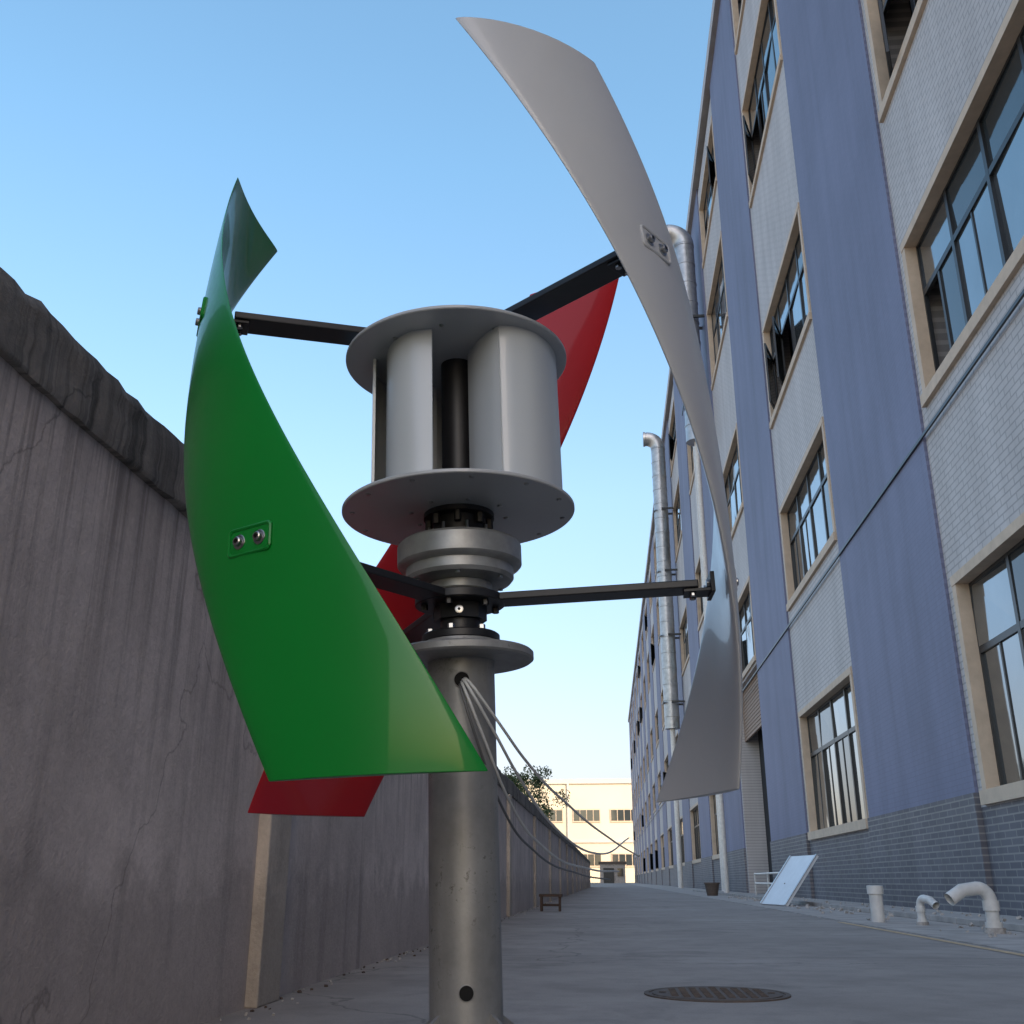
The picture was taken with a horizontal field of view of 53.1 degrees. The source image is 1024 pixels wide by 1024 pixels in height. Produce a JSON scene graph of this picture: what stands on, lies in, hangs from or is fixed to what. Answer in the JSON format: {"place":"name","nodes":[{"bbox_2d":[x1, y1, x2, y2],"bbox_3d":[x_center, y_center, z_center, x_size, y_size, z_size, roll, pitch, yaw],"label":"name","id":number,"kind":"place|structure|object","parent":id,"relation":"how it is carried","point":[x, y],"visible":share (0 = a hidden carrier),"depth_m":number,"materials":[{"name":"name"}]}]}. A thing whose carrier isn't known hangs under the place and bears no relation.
{"place":"outdoors","nodes":[
{"label":"outdoors","id":0,"kind":"place"},
{"bbox_2d":[0,0,712,778],"label":"sky","id":1,"kind":"structure","parent":0,"point":[388,166],"materials":[{"name":"blue"}]},
{"bbox_2d":[523,779,634,882],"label":"warehouse building","id":2,"kind":"structure","parent":0,"point":[604,806],"depth_m":315.73,"materials":[{"name":"white paint"}]},
{"bbox_2d":[543,808,633,866],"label":"windows","id":3,"kind":"structure","parent":2,"relation":"in","point":[616,814],"depth_m":315.10,"materials":[{"name":"clear glass"}]},
{"bbox_2d":[598,861,625,882],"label":"gate shed","id":4,"kind":"structure","parent":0,"point":[617,877],"depth_m":234.73,"materials":[{"name":"concrete"}]},
{"bbox_2d":[201,883,1023,1023],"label":"road","id":5,"kind":"structure","parent":0,"point":[602,953],"depth_m":6.45,"materials":[{"name":"concrete"}]},
{"bbox_2d":[244,768,589,1007],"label":"pillars","id":6,"kind":"structure","parent":5,"relation":"on","point":[267,928],"depth_m":4.95,"materials":[{"name":"paint"}]},
{"bbox_2d":[184,17,742,1023],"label":"wind turbine","id":7,"kind":"object","parent":5,"relation":"on","point":[354,681],"visible":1,"depth_m":1.62,"materials":[{"name":"green paint"}]},
{"bbox_2d":[539,894,562,910],"bbox_3d":[0.748,7.491,19.640,0.440,0.310,0.320,-2,-20,5],"label":"wooden stool","id":8,"kind":"object","parent":5,"relation":"on","point":[541,896],"visible":0.97,"depth_m":19.53,"materials":[{"name":"brown wood"}]},
{"bbox_2d":[644,986,790,1002],"bbox_3d":[1.050,2.469,5.254,0.740,0.013,0.740,-2,-20,5],"label":"manhole cover","id":9,"kind":"object","parent":5,"relation":"on","point":[719,994],"visible":1,"depth_m":5.18,"materials":[{"name":"metal"}]},
{"bbox_2d":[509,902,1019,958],"bbox_3d":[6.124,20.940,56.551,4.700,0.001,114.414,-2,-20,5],"label":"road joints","id":10,"kind":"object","parent":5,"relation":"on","point":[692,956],"visible":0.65,"depth_m":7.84,"materials":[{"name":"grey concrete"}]},
{"bbox_2d":[839,922,1023,955],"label":"road line","id":11,"kind":"object","parent":5,"relation":"on","point":[1020,954],"visible":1,"depth_m":9.93,"materials":[{"name":"yellow paint"}]},
{"bbox_2d":[590,883,765,893],"bbox_3d":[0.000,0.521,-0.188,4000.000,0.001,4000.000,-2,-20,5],"label":"ground","id":12,"kind":"structure","parent":0,"point":[592,884],"depth_m":157.15,"materials":[{"name":"grey concrete"}]},
{"bbox_2d":[0,357,589,1023],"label":"boundary wall","id":13,"kind":"structure","parent":12,"relation":"on","point":[130,769],"depth_m":3.67,"materials":[{"name":"paint"}]},
{"bbox_2d":[0,267,589,863],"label":"coping","id":14,"kind":"object","parent":13,"relation":"on","point":[52,359],"visible":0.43,"depth_m":3.38,"materials":[{"name":"grey concrete"}]},
{"bbox_2d":[502,764,569,818],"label":"tree","id":15,"kind":"object","parent":12,"relation":"on","point":[536,780],"visible":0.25,"depth_m":42.33,"materials":[{"name":"green plant"}]},
{"bbox_2d":[628,0,1023,916],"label":"walls","id":16,"kind":"structure","parent":12,"relation":"on","point":[846,168],"depth_m":25.54,"materials":[{"name":"blue paint"}]},
{"bbox_2d":[643,432,684,887],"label":"vent duct","id":17,"kind":"object","parent":16,"relation":"attached to","point":[656,445],"visible":0.97,"depth_m":85.01,"materials":[{"name":"metal"}]},
{"bbox_2d":[630,0,1023,885],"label":"window frames","id":18,"kind":"structure","parent":16,"relation":"attached to","point":[936,274],"depth_m":27.99,"materials":[{"name":"black metal"}]},
{"bbox_2d":[631,0,1023,870],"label":"window glass","id":19,"kind":"object","parent":18,"relation":"in","point":[993,604],"visible":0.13,"depth_m":18.66,"materials":[{"name":"glass"}]},
{"bbox_2d":[630,0,1023,874],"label":"window surrounds","id":20,"kind":"object","parent":16,"relation":"attached to","point":[996,548],"visible":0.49,"depth_m":23.05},
{"bbox_2d":[634,289,1023,844],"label":"facade cable tray","id":21,"kind":"object","parent":16,"relation":"attached to","point":[978,356],"visible":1,"depth_m":20.61,"materials":[{"name":"black metal"}]},
{"bbox_2d":[625,883,1023,952],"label":"pavement","id":22,"kind":"structure","parent":0,"point":[978,936],"depth_m":14.70,"materials":[{"name":"concrete"}]},
{"bbox_2d":[220,896,1021,1020],"bbox_3d":[4.109,7.233,18.549,7.993,0.108,35.342,-2,-20,5],"label":"rubble","id":23,"kind":"object","parent":22,"relation":"on","point":[990,935],"visible":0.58,"depth_m":16.22,"materials":[{"name":"grey stone"}]},
{"bbox_2d":[667,224,729,892],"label":"vent duct","id":24,"kind":"object","parent":22,"relation":"on","point":[682,242],"visible":0.41,"depth_m":57.19,"materials":[{"name":"metal"}]},
{"bbox_2d":[693,446,723,890],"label":"downpipe","id":25,"kind":"object","parent":22,"relation":"on","point":[704,620],"visible":0.16,"depth_m":61.39,"materials":[{"name":"white plastic"}]},
{"bbox_2d":[704,883,719,895],"bbox_3d":[7.611,14.339,38.933,0.600,0.470,0.600,-2,-20,5],"label":"planter pot","id":26,"kind":"object","parent":22,"relation":"on","point":[712,889],"visible":1,"depth_m":38.74,"materials":[{"name":"metal"}]},
{"bbox_2d":[754,872,778,894],"bbox_3d":[9.370,13.608,37.429,0.070,0.850,7.067,-2,-20,5],"label":"pipe rail","id":27,"kind":"object","parent":22,"relation":"on","point":[767,883],"visible":0.59,"depth_m":38.41,"materials":[{"name":"white plastic"}]},
{"bbox_2d":[760,854,818,905],"bbox_3d":[6.411,8.532,23.728,0.891,1.121,1.640,2,-20,-6],"label":"leaning board","id":28,"kind":"object","parent":22,"relation":"on","point":[789,879],"visible":0.96,"depth_m":23.63,"materials":[{"name":"metal"}]},
{"bbox_2d":[692,890,1023,931],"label":"drain kerb","id":29,"kind":"structure","parent":22,"relation":"on","point":[1012,926],"depth_m":15.51,"materials":[{"name":"concrete"}]},
{"bbox_2d":[866,885,884,921],"bbox_3d":[5.059,5.435,14.210,0.220,0.475,0.220,-2,-20,5],"label":"pvc pipe","id":30,"kind":"object","parent":22,"relation":"on","point":[875,892],"visible":0.99,"depth_m":14.15,"materials":[{"name":"white plastic"}]},
{"bbox_2d":[915,895,939,924],"bbox_3d":[5.313,5.092,13.101,0.156,0.369,0.440,5,-20,-13],"label":"elbow pipe","id":31,"kind":"object","parent":22,"relation":"on","point":[932,902],"visible":1,"depth_m":13.15,"materials":[{"name":"white plastic"}]},
{"bbox_2d":[944,881,1006,933],"bbox_3d":[5.035,4.305,11.152,0.632,0.530,0.225,3,-20,-9],"label":"elbow pipe","id":32,"kind":"object","parent":22,"relation":"on","point":[956,894],"visible":0.98,"depth_m":11.13,"materials":[{"name":"white plastic"}]}
]}

